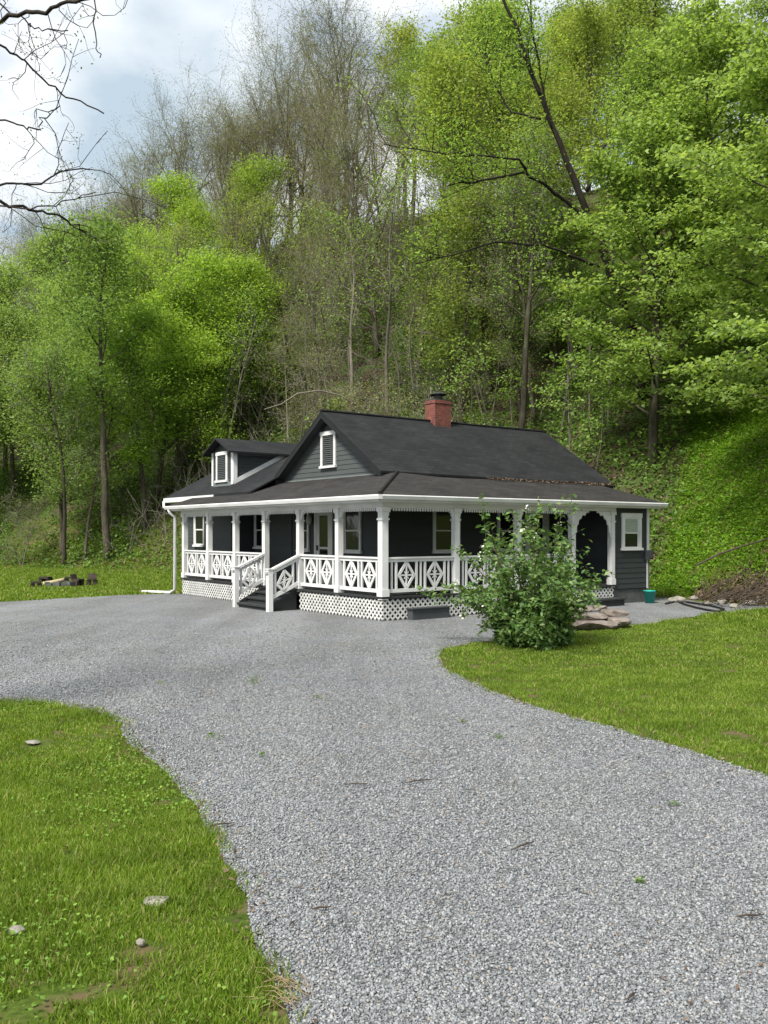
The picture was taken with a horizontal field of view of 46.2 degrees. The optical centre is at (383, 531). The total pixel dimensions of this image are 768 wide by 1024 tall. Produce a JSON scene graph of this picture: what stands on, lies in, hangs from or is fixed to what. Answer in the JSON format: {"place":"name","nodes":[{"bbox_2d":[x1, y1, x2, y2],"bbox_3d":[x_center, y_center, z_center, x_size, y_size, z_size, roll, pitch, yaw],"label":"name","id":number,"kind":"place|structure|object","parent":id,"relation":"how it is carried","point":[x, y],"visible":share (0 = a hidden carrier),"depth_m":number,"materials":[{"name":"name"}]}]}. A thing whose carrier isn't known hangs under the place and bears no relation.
{"place":"outdoors","nodes":[
{"label":"outdoors","id":0,"kind":"place"},
{"bbox_2d":[0,593,767,1023],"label":"gravel driveway","id":1,"kind":"structure","parent":0,"point":[184,611],"depth_m":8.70,"materials":[{"name":"grey gravel"}]},
{"bbox_2d":[1,610,767,1023],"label":"leaf scraps","id":2,"kind":"object","parent":1,"relation":"on","point":[381,800],"visible":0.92,"depth_m":6.68,"materials":[{"name":"brown plant"}]},
{"bbox_2d":[141,387,667,620],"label":"cottage","id":3,"kind":"structure","parent":1,"relation":"on","point":[371,516],"depth_m":24.88,"materials":[{"name":"paint"}]},
{"bbox_2d":[314,510,332,583],"bbox_3d":[-1.712,0.370,25.350,0.070,2.160,0.940,0,0,-37],"label":"door","id":4,"kind":"structure","parent":3,"relation":"in","point":[323,522],"depth_m":25.38,"materials":[{"name":"paint"}]},
{"bbox_2d":[343,509,361,553],"bbox_3d":[-0.876,-0.047,24.212,0.075,1.245,0.900,0,0,-36],"label":"window","id":5,"kind":"structure","parent":3,"relation":"in","point":[352,523],"depth_m":24.23,"materials":[{"name":"white paint"}]},
{"bbox_2d":[432,509,460,553],"bbox_3d":[1.707,-0.047,24.339,1.020,1.245,0.075,0,0,-37],"label":"window","id":6,"kind":"structure","parent":3,"relation":"in","point":[441,520],"depth_m":24.27,"materials":[{"name":"white paint"}]},
{"bbox_2d":[620,513,643,550],"bbox_3d":[6.972,-0.007,25.314,0.920,1.045,0.075,0,0,-36],"label":"window","id":7,"kind":"structure","parent":3,"relation":"in","point":[631,523],"depth_m":25.32,"materials":[{"name":"white paint"}]},
{"bbox_2d":[0,175,767,1023],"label":"ground","id":8,"kind":"structure","parent":0,"point":[42,1007],"depth_m":35.52,"materials":[{"name":"green plant"}]},
{"bbox_2d":[0,255,41,476],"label":"leafy tree","id":9,"kind":"object","parent":8,"relation":"on","point":[9,287],"visible":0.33,"depth_m":63.68,"materials":[{"name":"green plant"}]},
{"bbox_2d":[0,483,68,565],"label":"scrubby tree","id":10,"kind":"object","parent":8,"relation":"on","point":[14,514],"visible":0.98,"depth_m":50.19,"materials":[{"name":"green plant"}]},
{"bbox_2d":[0,287,71,503],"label":"leafy tree","id":11,"kind":"object","parent":8,"relation":"on","point":[7,317],"visible":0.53,"depth_m":60.03,"materials":[{"name":"green plant"}]},
{"bbox_2d":[1,224,72,396],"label":"leafy tree","id":12,"kind":"object","parent":8,"relation":"on","point":[42,240],"visible":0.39,"depth_m":73.38,"materials":[{"name":"green plant"}]},
{"bbox_2d":[0,329,104,565],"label":"leafy tree","id":13,"kind":"object","parent":8,"relation":"on","point":[62,460],"visible":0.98,"depth_m":47.38,"materials":[{"name":"green plant"}]},
{"bbox_2d":[14,264,95,462],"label":"leafy tree","id":14,"kind":"object","parent":8,"relation":"on","point":[42,322],"visible":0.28,"depth_m":60.48,"materials":[{"name":"green plant"}]},
{"bbox_2d":[0,320,132,499],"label":"leafy tree","id":15,"kind":"object","parent":8,"relation":"on","point":[63,436],"visible":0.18,"depth_m":57.48,"materials":[{"name":"green plant"}]},
{"bbox_2d":[0,330,137,553],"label":"leafy tree","id":16,"kind":"object","parent":8,"relation":"on","point":[41,397],"visible":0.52,"depth_m":50.85,"materials":[{"name":"green plant"}]},
{"bbox_2d":[0,132,156,313],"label":"bare tree","id":17,"kind":"object","parent":8,"relation":"on","point":[34,217],"visible":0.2,"depth_m":76.27,"materials":[{"name":"brown plant"}]},
{"bbox_2d":[21,290,156,477],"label":"leafy tree","id":18,"kind":"object","parent":8,"relation":"on","point":[108,461],"visible":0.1,"depth_m":57.71,"materials":[{"name":"green plant"}]},
{"bbox_2d":[0,190,181,560],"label":"leafy tree","id":19,"kind":"object","parent":8,"relation":"on","point":[97,260],"visible":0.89,"depth_m":47.00,"materials":[{"name":"green plant"}]},
{"bbox_2d":[0,0,183,268],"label":"overhanging tree","id":20,"kind":"object","parent":8,"relation":"on","point":[5,17],"visible":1,"depth_m":8.19,"materials":[{"name":"brown plant"}]},
{"bbox_2d":[62,385,149,561],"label":"leafy tree","id":21,"kind":"object","parent":8,"relation":"on","point":[93,437],"visible":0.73,"depth_m":49.32,"materials":[{"name":"green plant"}]},
{"bbox_2d":[72,243,165,466],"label":"leafy tree","id":22,"kind":"object","parent":8,"relation":"on","point":[136,255],"visible":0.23,"depth_m":56.49,"materials":[{"name":"green plant"}]},
{"bbox_2d":[41,286,226,530],"bbox_3d":[-13.623,-6.827,51.212,9.705,14.229,8.964,0,0,-8],"label":"leafy tree","id":23,"kind":"object","parent":8,"relation":"on","point":[141,453],"visible":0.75,"depth_m":50.71,"materials":[{"name":"green plant"}]},
{"bbox_2d":[71,94,202,234],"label":"bare tree","id":24,"kind":"object","parent":8,"relation":"on","point":[149,164],"visible":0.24,"depth_m":86.10,"materials":[{"name":"brown plant"}]},
{"bbox_2d":[0,698,287,1023],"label":"clover","id":25,"kind":"object","parent":8,"relation":"on","point":[17,961],"visible":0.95,"depth_m":4.98,"materials":[{"name":"green plant"}]},
{"bbox_2d":[87,133,215,261],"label":"bare tree","id":26,"kind":"object","parent":8,"relation":"on","point":[135,188],"visible":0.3,"depth_m":77.86,"materials":[{"name":"brown plant"}]},
{"bbox_2d":[94,283,237,484],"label":"leafy tree","id":27,"kind":"object","parent":8,"relation":"on","point":[158,344],"visible":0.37,"depth_m":53.30,"materials":[{"name":"green plant"}]},
{"bbox_2d":[84,82,247,253],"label":"bare tree","id":28,"kind":"object","parent":8,"relation":"on","point":[187,160],"visible":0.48,"depth_m":73.16,"materials":[{"name":"brown plant"}]},
{"bbox_2d":[78,222,258,498],"bbox_3d":[-12.709,-10.435,53.975,11.744,17.676,7.593,0,0,-23],"label":"leafy tree","id":29,"kind":"object","parent":8,"relation":"on","point":[157,491],"visible":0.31,"depth_m":53.86,"materials":[{"name":"plant"}]},
{"bbox_2d":[105,56,233,241],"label":"bare tree","id":30,"kind":"object","parent":8,"relation":"on","point":[187,133],"visible":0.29,"depth_m":79.99,"materials":[{"name":"brown plant"}]},
{"bbox_2d":[131,205,222,426],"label":"budding tree","id":31,"kind":"object","parent":8,"relation":"on","point":[185,227],"visible":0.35,"depth_m":58.73,"materials":[{"name":"green plant"}]},
{"bbox_2d":[134,166,224,319],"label":"leafy tree","id":32,"kind":"object","parent":8,"relation":"on","point":[162,189],"visible":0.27,"depth_m":70.82,"materials":[{"name":"green plant"}]},
{"bbox_2d":[154,191,227,334],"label":"leafy tree","id":33,"kind":"object","parent":8,"relation":"on","point":[198,217],"visible":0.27,"depth_m":67.55,"materials":[{"name":"green plant"}]},
{"bbox_2d":[141,326,262,475],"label":"leafy tree","id":34,"kind":"object","parent":8,"relation":"on","point":[208,361],"visible":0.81,"depth_m":51.22,"materials":[{"name":"green plant"}]},
{"bbox_2d":[122,233,289,474],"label":"leafy tree","id":35,"kind":"object","parent":8,"relation":"on","point":[199,270],"visible":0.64,"depth_m":52.46,"materials":[{"name":"green plant"}]},
{"bbox_2d":[139,64,278,253],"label":"bare tree","id":36,"kind":"object","parent":8,"relation":"on","point":[191,134],"visible":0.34,"depth_m":84.67,"materials":[{"name":"brown plant"}]},
{"bbox_2d":[157,259,279,432],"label":"leafy tree","id":37,"kind":"object","parent":8,"relation":"on","point":[215,293],"visible":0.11,"depth_m":56.38,"materials":[{"name":"green plant"}]},
{"bbox_2d":[169,86,289,248],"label":"bare tree","id":38,"kind":"object","parent":8,"relation":"on","point":[225,143],"visible":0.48,"depth_m":77.87,"materials":[{"name":"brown plant"}]},
{"bbox_2d":[171,146,302,396],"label":"bare tree","id":39,"kind":"object","parent":8,"relation":"on","point":[234,227],"visible":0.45,"depth_m":57.90,"materials":[{"name":"brown plant"}]},
{"bbox_2d":[199,297,277,437],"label":"slender tree","id":40,"kind":"object","parent":8,"relation":"on","point":[246,359],"visible":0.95,"depth_m":51.65,"materials":[{"name":"green plant"}]},
{"bbox_2d":[207,273,269,436],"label":"slender tree","id":41,"kind":"object","parent":8,"relation":"on","point":[233,360],"visible":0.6,"depth_m":52.85,"materials":[{"name":"green plant"}]},
{"bbox_2d":[189,245,302,437],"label":"leafy tree","id":42,"kind":"object","parent":8,"relation":"on","point":[246,276],"visible":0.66,"depth_m":54.46,"materials":[{"name":"green plant"}]},
{"bbox_2d":[201,149,297,351],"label":"leafy tree","id":43,"kind":"object","parent":8,"relation":"on","point":[259,181],"visible":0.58,"depth_m":64.39,"materials":[{"name":"green plant"}]},
{"bbox_2d":[178,4,329,251],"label":"bare tree","id":44,"kind":"object","parent":8,"relation":"on","point":[256,98],"visible":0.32,"depth_m":79.71,"materials":[{"name":"brown plant"}]},
{"bbox_2d":[194,33,323,263],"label":"bare tree","id":45,"kind":"object","parent":8,"relation":"on","point":[251,133],"visible":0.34,"depth_m":77.92,"materials":[{"name":"brown plant"}]},
{"bbox_2d":[222,176,310,401],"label":"budding tree","id":46,"kind":"object","parent":8,"relation":"on","point":[264,212],"visible":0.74,"depth_m":55.87,"materials":[{"name":"green plant"}]},
{"bbox_2d":[245,328,299,422],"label":"sapling","id":47,"kind":"object","parent":8,"relation":"on","point":[275,367],"visible":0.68,"depth_m":54.44,"materials":[{"name":"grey plant"}]},
{"bbox_2d":[77,194,473,555],"bbox_3d":[-5.962,-13.350,58.030,27.182,29.502,35.898,0,0,0],"label":"scrub","id":48,"kind":"object","parent":8,"relation":"on","point":[259,416],"visible":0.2,"depth_m":54.26,"materials":[{"name":"green plant"}]},
{"bbox_2d":[204,48,364,287],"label":"bare tree","id":49,"kind":"object","parent":8,"relation":"on","point":[266,135],"visible":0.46,"depth_m":74.12,"materials":[{"name":"brown plant"}]},
{"bbox_2d":[227,0,358,273],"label":"bare tree","id":50,"kind":"object","parent":8,"relation":"on","point":[289,186],"visible":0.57,"depth_m":72.89,"materials":[{"name":"brown plant"}]},
{"bbox_2d":[236,303,374,442],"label":"scrubby tree","id":51,"kind":"object","parent":8,"relation":"on","point":[285,367],"visible":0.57,"depth_m":50.85,"materials":[{"name":"green plant"}]},
{"bbox_2d":[225,26,393,287],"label":"bare tree","id":52,"kind":"object","parent":8,"relation":"on","point":[298,158],"visible":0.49,"depth_m":71.12,"materials":[{"name":"brown plant"}]},
{"bbox_2d":[216,0,425,250],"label":"bare tree","id":53,"kind":"object","parent":8,"relation":"on","point":[282,53],"visible":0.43,"depth_m":77.28,"materials":[{"name":"brown plant"}]},
{"bbox_2d":[268,187,375,407],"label":"budding tree","id":54,"kind":"object","parent":8,"relation":"on","point":[308,216],"visible":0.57,"depth_m":54.91,"materials":[{"name":"green plant"}]},
{"bbox_2d":[241,51,425,318],"bbox_3d":[-3.527,-24.579,63.949,13.364,20.114,8.640,0,0,-7],"label":"bare tree","id":55,"kind":"object","parent":8,"relation":"on","point":[313,118],"visible":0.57,"depth_m":63.09,"materials":[{"name":"brown plant"}]},
{"bbox_2d":[269,208,403,433],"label":"bare tree","id":56,"kind":"object","parent":8,"relation":"on","point":[313,307],"visible":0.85,"depth_m":49.38,"materials":[{"name":"brown plant"}]},
{"bbox_2d":[245,0,427,219],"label":"bare tree","id":57,"kind":"object","parent":8,"relation":"on","point":[337,47],"visible":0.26,"depth_m":84.30,"materials":[{"name":"brown plant"}]},
{"bbox_2d":[294,140,396,354],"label":"bare tree","id":58,"kind":"object","parent":8,"relation":"on","point":[332,204],"visible":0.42,"depth_m":60.20,"materials":[{"name":"brown plant"}]},
{"bbox_2d":[288,197,404,411],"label":"slender tree","id":59,"kind":"object","parent":8,"relation":"on","point":[343,227],"visible":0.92,"depth_m":48.40,"materials":[{"name":"green plant"}]},
{"bbox_2d":[282,336,410,422],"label":"scrubby tree","id":60,"kind":"object","parent":8,"relation":"on","point":[338,386],"visible":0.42,"depth_m":45.97,"materials":[{"name":"green plant"}]},
{"bbox_2d":[268,0,425,228],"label":"bare tree","id":61,"kind":"object","parent":8,"relation":"on","point":[342,37],"visible":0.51,"depth_m":74.32,"materials":[{"name":"brown plant"}]},
{"bbox_2d":[269,7,439,225],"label":"bare tree","id":62,"kind":"object","parent":8,"relation":"on","point":[348,62],"visible":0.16,"depth_m":83.96,"materials":[{"name":"brown plant"}]},
{"bbox_2d":[0,187,713,581],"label":"undergrowth","id":63,"kind":"object","parent":8,"relation":"on","point":[126,553],"visible":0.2,"depth_m":52.10,"materials":[{"name":"green plant"}]},
{"bbox_2d":[277,66,441,358],"bbox_3d":[-0.887,-21.214,58.806,8.985,20.916,13.897,0,0,-44],"label":"bare tree","id":64,"kind":"object","parent":8,"relation":"on","point":[370,287],"visible":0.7,"depth_m":58.38,"materials":[{"name":"brown plant"}]},
{"bbox_2d":[308,13,422,230],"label":"bare tree","id":65,"kind":"object","parent":8,"relation":"on","point":[367,109],"visible":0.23,"depth_m":79.48,"materials":[{"name":"brown plant"}]},
{"bbox_2d":[300,20,436,270],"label":"bare tree","id":66,"kind":"object","parent":8,"relation":"on","point":[377,106],"visible":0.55,"depth_m":67.02,"materials":[{"name":"brown plant"}]},
{"bbox_2d":[0,519,767,1023],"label":"lawn grass","id":67,"kind":"structure","parent":8,"relation":"on","point":[108,861],"depth_m":6.64,"materials":[{"name":"green plant"}]},
{"bbox_2d":[343,10,430,219],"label":"leafy tree","id":68,"kind":"object","parent":8,"relation":"on","point":[403,32],"visible":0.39,"depth_m":79.59,"materials":[{"name":"green plant"}]},
{"bbox_2d":[8,300,767,604],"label":"leaf litter","id":69,"kind":"object","parent":8,"relation":"on","point":[733,585],"visible":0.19,"depth_m":48.03,"materials":[{"name":"brown plant"}]},
{"bbox_2d":[333,152,442,412],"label":"slender tree","id":70,"kind":"object","parent":8,"relation":"on","point":[390,282],"visible":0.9,"depth_m":47.56,"materials":[{"name":"plant"}]},
{"bbox_2d":[366,176,437,299],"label":"scrubby tree","id":71,"kind":"object","parent":8,"relation":"on","point":[394,229],"visible":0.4,"depth_m":62.83,"materials":[{"name":"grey plant"}]},
{"bbox_2d":[327,355,489,422],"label":"scrubby tree","id":72,"kind":"object","parent":8,"relation":"on","point":[384,404],"visible":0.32,"depth_m":42.23,"materials":[{"name":"green plant"}]},
{"bbox_2d":[370,24,451,241],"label":"leafy tree","id":73,"kind":"object","parent":8,"relation":"on","point":[417,54],"visible":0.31,"depth_m":71.49,"materials":[{"name":"green plant"}]},
{"bbox_2d":[340,106,518,372],"bbox_3d":[2.807,-17.745,54.044,11.375,17.120,7.354,0,0,4],"label":"bare tree","id":74,"kind":"object","parent":8,"relation":"on","point":[425,292],"visible":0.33,"depth_m":54.28,"materials":[{"name":"brown plant"}]},
{"bbox_2d":[376,30,567,409],"bbox_3d":[4.925,-16.442,50.060,10.562,20.402,9.744,0,0,8],"label":"leafy tree","id":75,"kind":"object","parent":8,"relation":"on","point":[436,80],"visible":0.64,"depth_m":48.38,"materials":[{"name":"green plant"}]},
{"bbox_2d":[397,0,547,322],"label":"leafy tree","id":76,"kind":"object","parent":8,"relation":"on","point":[505,17],"visible":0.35,"depth_m":53.53,"materials":[{"name":"green plant"}]},
{"bbox_2d":[430,333,519,424],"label":"sapling","id":77,"kind":"object","parent":8,"relation":"on","point":[470,362],"visible":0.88,"depth_m":42.45,"materials":[{"name":"green plant"}]},
{"bbox_2d":[397,0,557,256],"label":"leafy tree","id":78,"kind":"object","parent":8,"relation":"on","point":[453,19],"visible":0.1,"depth_m":64.64,"materials":[{"name":"green plant"}]},
{"bbox_2d":[380,164,579,421],"bbox_3d":[4.255,-12.292,48.118,9.166,14.548,9.923,0,0,-27],"label":"leafy tree","id":79,"kind":"object","parent":8,"relation":"on","point":[464,312],"visible":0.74,"depth_m":46.97,"materials":[{"name":"green plant"}]},
{"bbox_2d":[428,297,547,425],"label":"scrubby tree","id":80,"kind":"object","parent":8,"relation":"on","point":[477,384],"visible":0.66,"depth_m":46.90,"materials":[{"name":"green plant"}]},
{"bbox_2d":[336,0,659,400],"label":"leaning tree","id":81,"kind":"object","parent":8,"relation":"on","point":[524,49],"visible":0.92,"depth_m":39.02,"materials":[{"name":"green plant"}]},
{"bbox_2d":[424,141,579,423],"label":"bare tree","id":82,"kind":"object","parent":8,"relation":"on","point":[514,367],"visible":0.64,"depth_m":45.56,"materials":[{"name":"brown plant"}]},
{"bbox_2d":[411,493,615,650],"bbox_3d":[2.498,0.729,15.878,3.690,2.852,2.852,0,0,41],"label":"shrub","id":83,"kind":"object","parent":8,"relation":"on","point":[541,614],"visible":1,"depth_m":15.56,"materials":[{"name":"green plant"}]},
{"bbox_2d":[465,140,573,428],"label":"budding tree","id":84,"kind":"object","parent":8,"relation":"on","point":[530,393],"visible":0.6,"depth_m":45.19,"materials":[{"name":"green plant"}]},
{"bbox_2d":[449,89,607,428],"bbox_3d":[7.531,-12.093,44.596,7.623,18.514,7.199,0,0,-37],"label":"budding tree","id":85,"kind":"object","parent":8,"relation":"on","point":[527,328],"visible":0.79,"depth_m":43.98,"materials":[{"name":"green plant"}]},
{"bbox_2d":[508,180,595,384],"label":"budding tree","id":86,"kind":"object","parent":8,"relation":"on","point":[561,276],"visible":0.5,"depth_m":46.42,"materials":[{"name":"green plant"}]},
{"bbox_2d":[520,0,604,212],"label":"leafy tree","id":87,"kind":"object","parent":8,"relation":"on","point":[553,30],"visible":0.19,"depth_m":64.83,"materials":[{"name":"green plant"}]},
{"bbox_2d":[518,226,608,375],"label":"leafy tree","id":88,"kind":"object","parent":8,"relation":"on","point":[556,347],"visible":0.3,"depth_m":48.07,"materials":[{"name":"green plant"}]},
{"bbox_2d":[532,282,603,437],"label":"sapling","id":89,"kind":"object","parent":8,"relation":"on","point":[556,315],"visible":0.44,"depth_m":43.71,"materials":[{"name":"green plant"}]},
{"bbox_2d":[509,66,631,379],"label":"leafy tree","id":90,"kind":"object","parent":8,"relation":"on","point":[569,98],"visible":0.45,"depth_m":47.35,"materials":[{"name":"green plant"}]},
{"bbox_2d":[522,349,624,453],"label":"sapling","id":91,"kind":"object","parent":8,"relation":"on","point":[557,388],"visible":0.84,"depth_m":36.18,"materials":[{"name":"green plant"}]},
{"bbox_2d":[511,0,641,268],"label":"leafy tree","id":92,"kind":"object","parent":8,"relation":"on","point":[588,18],"visible":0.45,"depth_m":53.72,"materials":[{"name":"green plant"}]},
{"bbox_2d":[545,283,631,426],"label":"sapling","id":93,"kind":"object","parent":8,"relation":"on","point":[577,314],"visible":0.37,"depth_m":42.52,"materials":[{"name":"green plant"}]},
{"bbox_2d":[570,0,684,122],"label":"leafy tree","id":94,"kind":"object","parent":8,"relation":"on","point":[618,55],"visible":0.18,"depth_m":58.64,"materials":[{"name":"green plant"}]},
{"bbox_2d":[552,0,723,95],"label":"leafy tree","id":95,"kind":"object","parent":8,"relation":"on","point":[649,19],"visible":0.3,"depth_m":56.46,"materials":[{"name":"green plant"}]},
{"bbox_2d":[530,97,767,467],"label":"maple tree","id":96,"kind":"object","parent":8,"relation":"on","point":[617,171],"visible":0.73,"depth_m":36.22,"materials":[{"name":"green plant"}]},
{"bbox_2d":[586,20,724,303],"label":"leafy tree","id":97,"kind":"object","parent":8,"relation":"on","point":[650,35],"visible":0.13,"depth_m":47.57,"materials":[{"name":"green plant"}]},
{"bbox_2d":[597,0,767,388],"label":"maple tree","id":98,"kind":"object","parent":8,"relation":"on","point":[716,42],"visible":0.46,"depth_m":36.69,"materials":[{"name":"green plant"}]},
{"bbox_2d":[641,17,767,417],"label":"maple tree","id":99,"kind":"object","parent":8,"relation":"on","point":[747,75],"visible":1,"depth_m":28.61,"materials":[{"name":"green plant"}]},
{"bbox_2d":[646,297,767,595],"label":"bank weeds","id":100,"kind":"object","parent":8,"relation":"on","point":[719,507],"visible":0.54,"depth_m":32.30,"materials":[{"name":"green plant"}]},
{"bbox_2d":[689,554,767,606],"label":"brush pile","id":101,"kind":"object","parent":8,"relation":"on","point":[740,594],"visible":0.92,"depth_m":24.63,"materials":[{"name":"brown wood"}]},
{"bbox_2d":[721,0,767,121],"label":"leafy tree","id":102,"kind":"object","parent":8,"relation":"on","point":[756,5],"visible":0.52,"depth_m":46.13,"materials":[{"name":"green plant"}]},
{"bbox_2d":[0,0,767,365],"label":"sky","id":103,"kind":"structure","parent":0,"point":[150,34],"materials":[{"name":"white"}]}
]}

